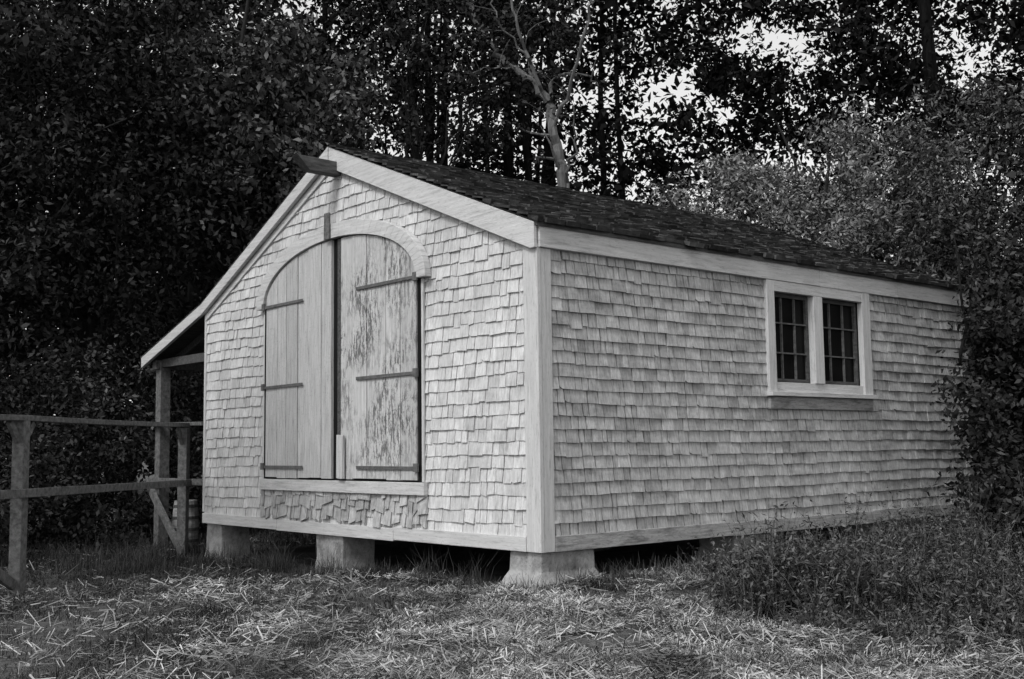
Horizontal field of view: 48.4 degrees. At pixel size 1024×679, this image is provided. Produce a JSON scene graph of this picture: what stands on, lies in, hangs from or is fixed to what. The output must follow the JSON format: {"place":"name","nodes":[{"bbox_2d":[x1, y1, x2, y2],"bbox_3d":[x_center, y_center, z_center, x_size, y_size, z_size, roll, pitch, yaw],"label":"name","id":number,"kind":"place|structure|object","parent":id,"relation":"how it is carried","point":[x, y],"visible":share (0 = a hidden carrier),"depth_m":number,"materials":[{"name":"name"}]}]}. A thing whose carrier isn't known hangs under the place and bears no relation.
{"place":"outdoors","nodes":[
{"label":"outdoors","id":0,"kind":"place"},
{"bbox_2d":[0,0,1023,508],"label":"forest background","id":1,"kind":"structure","parent":0,"point":[882,58],"depth_m":31.63},
{"bbox_2d":[0,450,1023,678],"bbox_3d":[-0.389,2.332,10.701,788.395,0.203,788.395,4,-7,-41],"label":"ground","id":2,"kind":"structure","parent":0,"point":[402,551],"depth_m":9.70,"materials":[{"name":"plant"}]},
{"bbox_2d":[0,0,44,51],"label":"oak tree","id":3,"kind":"object","parent":2,"relation":"on","point":[4,30],"visible":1,"depth_m":11.22,"materials":[{"name":"grey plant"}]},
{"bbox_2d":[0,437,83,566],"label":"understory shrub","id":4,"kind":"object","parent":2,"relation":"on","point":[49,459],"visible":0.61,"depth_m":15.01,"materials":[{"name":"black plant"}]},
{"bbox_2d":[0,339,154,543],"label":"understory shrub","id":5,"kind":"object","parent":2,"relation":"on","point":[28,404],"visible":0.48,"depth_m":16.45,"materials":[{"name":"black plant"}]},
{"bbox_2d":[0,428,168,556],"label":"understory shrub","id":6,"kind":"object","parent":2,"relation":"on","point":[44,527],"visible":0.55,"depth_m":15.73,"materials":[{"name":"black plant"}]},
{"bbox_2d":[0,0,198,409],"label":"oak tree","id":7,"kind":"object","parent":2,"relation":"on","point":[28,269],"visible":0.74,"depth_m":17.70,"materials":[{"name":"black plant"}]},
{"bbox_2d":[0,414,203,595],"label":"wooden fence","id":8,"kind":"object","parent":2,"relation":"on","point":[20,429],"visible":0.97,"depth_m":11.56,"materials":[{"name":"grey wood"}]},
{"bbox_2d":[2,334,202,542],"bbox_3d":[-6.188,1.676,17.890,3.519,3.456,3.239,1,-6,-20],"label":"understory shrub","id":9,"kind":"object","parent":2,"relation":"on","point":[131,444],"visible":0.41,"depth_m":17.42,"materials":[{"name":"black plant"}]},
{"bbox_2d":[0,0,247,530],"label":"oak tree","id":10,"kind":"object","parent":2,"relation":"on","point":[65,123],"visible":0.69,"depth_m":18.45,"materials":[{"name":"black plant"}]},
{"bbox_2d":[22,0,346,497],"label":"oak tree","id":11,"kind":"object","parent":2,"relation":"on","point":[180,307],"visible":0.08,"depth_m":23.43,"materials":[{"name":"black plant"}]},
{"bbox_2d":[172,500,198,546],"bbox_3d":[-4.596,2.605,16.052,0.376,0.680,0.376,4,-7,-41],"label":"wooden barrel","id":12,"kind":"object","parent":2,"relation":"on","point":[193,518],"visible":0.52,"depth_m":15.95,"materials":[{"name":"grey wood"}]},
{"bbox_2d":[108,371,272,534],"bbox_3d":[-5.010,1.945,19.392,3.574,3.119,3.670,2,-6,-24],"label":"understory shrub","id":13,"kind":"object","parent":2,"relation":"on","point":[195,384],"visible":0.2,"depth_m":18.80,"materials":[{"name":"black plant"}]},
{"bbox_2d":[97,0,393,529],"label":"oak tree","id":14,"kind":"object","parent":2,"relation":"on","point":[265,142],"visible":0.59,"depth_m":19.61,"materials":[{"name":"black plant"}]},
{"bbox_2d":[280,0,575,169],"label":"oak tree","id":15,"kind":"object","parent":2,"relation":"on","point":[397,32],"visible":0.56,"depth_m":26.31,"materials":[{"name":"black plant"}]},
{"bbox_2d":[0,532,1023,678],"bbox_3d":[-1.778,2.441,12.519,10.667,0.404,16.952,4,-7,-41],"label":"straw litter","id":16,"kind":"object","parent":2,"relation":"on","point":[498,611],"visible":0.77,"depth_m":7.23,"materials":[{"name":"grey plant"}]},
{"bbox_2d":[429,0,646,187],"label":"pale bark tree","id":17,"kind":"object","parent":2,"relation":"on","point":[558,159],"visible":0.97,"depth_m":24.49,"materials":[{"name":"grey plant"}]},
{"bbox_2d":[141,143,973,588],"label":"shingled shed","id":18,"kind":"structure","parent":2,"relation":"on","point":[543,381],"depth_m":11.98,"materials":[{"name":"grey wood"}]},
{"bbox_2d":[265,234,421,482],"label":"doors","id":19,"kind":"structure","parent":18,"relation":"in","point":[339,333],"depth_m":12.47,"materials":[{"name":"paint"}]},
{"bbox_2d":[763,279,877,410],"bbox_3d":[3.489,0.098,12.928,2.040,1.397,0.175,4,-7,-41],"label":"window frame","id":20,"kind":"structure","parent":18,"relation":"in","point":[817,395],"depth_m":12.85,"materials":[{"name":"white wood"}]},
{"bbox_2d":[629,139,880,259],"bbox_3d":[4.033,-0.097,19.738,4.493,6.896,4.787,4,-7,-41],"label":"brush tree","id":21,"kind":"object","parent":2,"relation":"on","point":[737,169],"visible":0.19,"depth_m":19.09,"materials":[{"name":"grey plant"}]},
{"bbox_2d":[668,500,994,642],"bbox_3d":[2.103,1.597,8.249,2.005,0.919,2.700,4,-7,-41],"label":"weed patch","id":22,"kind":"object","parent":2,"relation":"on","point":[782,581],"visible":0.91,"depth_m":7.99,"materials":[{"name":"plant"}]},
{"bbox_2d":[701,470,1023,585],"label":"weed patch","id":23,"kind":"object","parent":2,"relation":"on","point":[918,532],"visible":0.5,"depth_m":10.42,"materials":[{"name":"plant"}]},
{"bbox_2d":[726,88,1023,338],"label":"brush tree","id":24,"kind":"object","parent":2,"relation":"on","point":[850,173],"visible":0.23,"depth_m":18.20,"materials":[{"name":"grey plant"}]},
{"bbox_2d":[774,512,1023,660],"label":"weed patch","id":25,"kind":"object","parent":2,"relation":"on","point":[974,587],"visible":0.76,"depth_m":7.99,"materials":[{"name":"plant"}]},
{"bbox_2d":[853,63,1023,468],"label":"brush tree","id":26,"kind":"object","parent":2,"relation":"on","point":[995,115],"visible":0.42,"depth_m":17.11,"materials":[{"name":"grey plant"}]},
{"bbox_2d":[924,236,1023,530],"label":"dark shrub","id":27,"kind":"object","parent":2,"relation":"on","point":[991,341],"visible":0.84,"depth_m":13.08,"materials":[{"name":"black plant"}]},
{"bbox_2d":[943,445,1023,567],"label":"dark shrub","id":28,"kind":"object","parent":2,"relation":"on","point":[1009,472],"visible":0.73,"depth_m":10.90,"materials":[{"name":"black plant"}]},
{"bbox_2d":[953,231,1023,526],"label":"dark shrub","id":29,"kind":"object","parent":2,"relation":"on","point":[976,303],"visible":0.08,"depth_m":14.94,"materials":[{"name":"black plant"}]},
{"bbox_2d":[995,97,1023,238],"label":"oak tree","id":30,"kind":"object","parent":2,"relation":"on","point":[1011,174],"visible":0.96,"depth_m":13.77,"materials":[{"name":"black plant"}]},
{"bbox_2d":[9,0,1023,414],"label":"sky","id":31,"kind":"structure","parent":0,"point":[680,92],"materials":[{"name":"white"}]}
]}

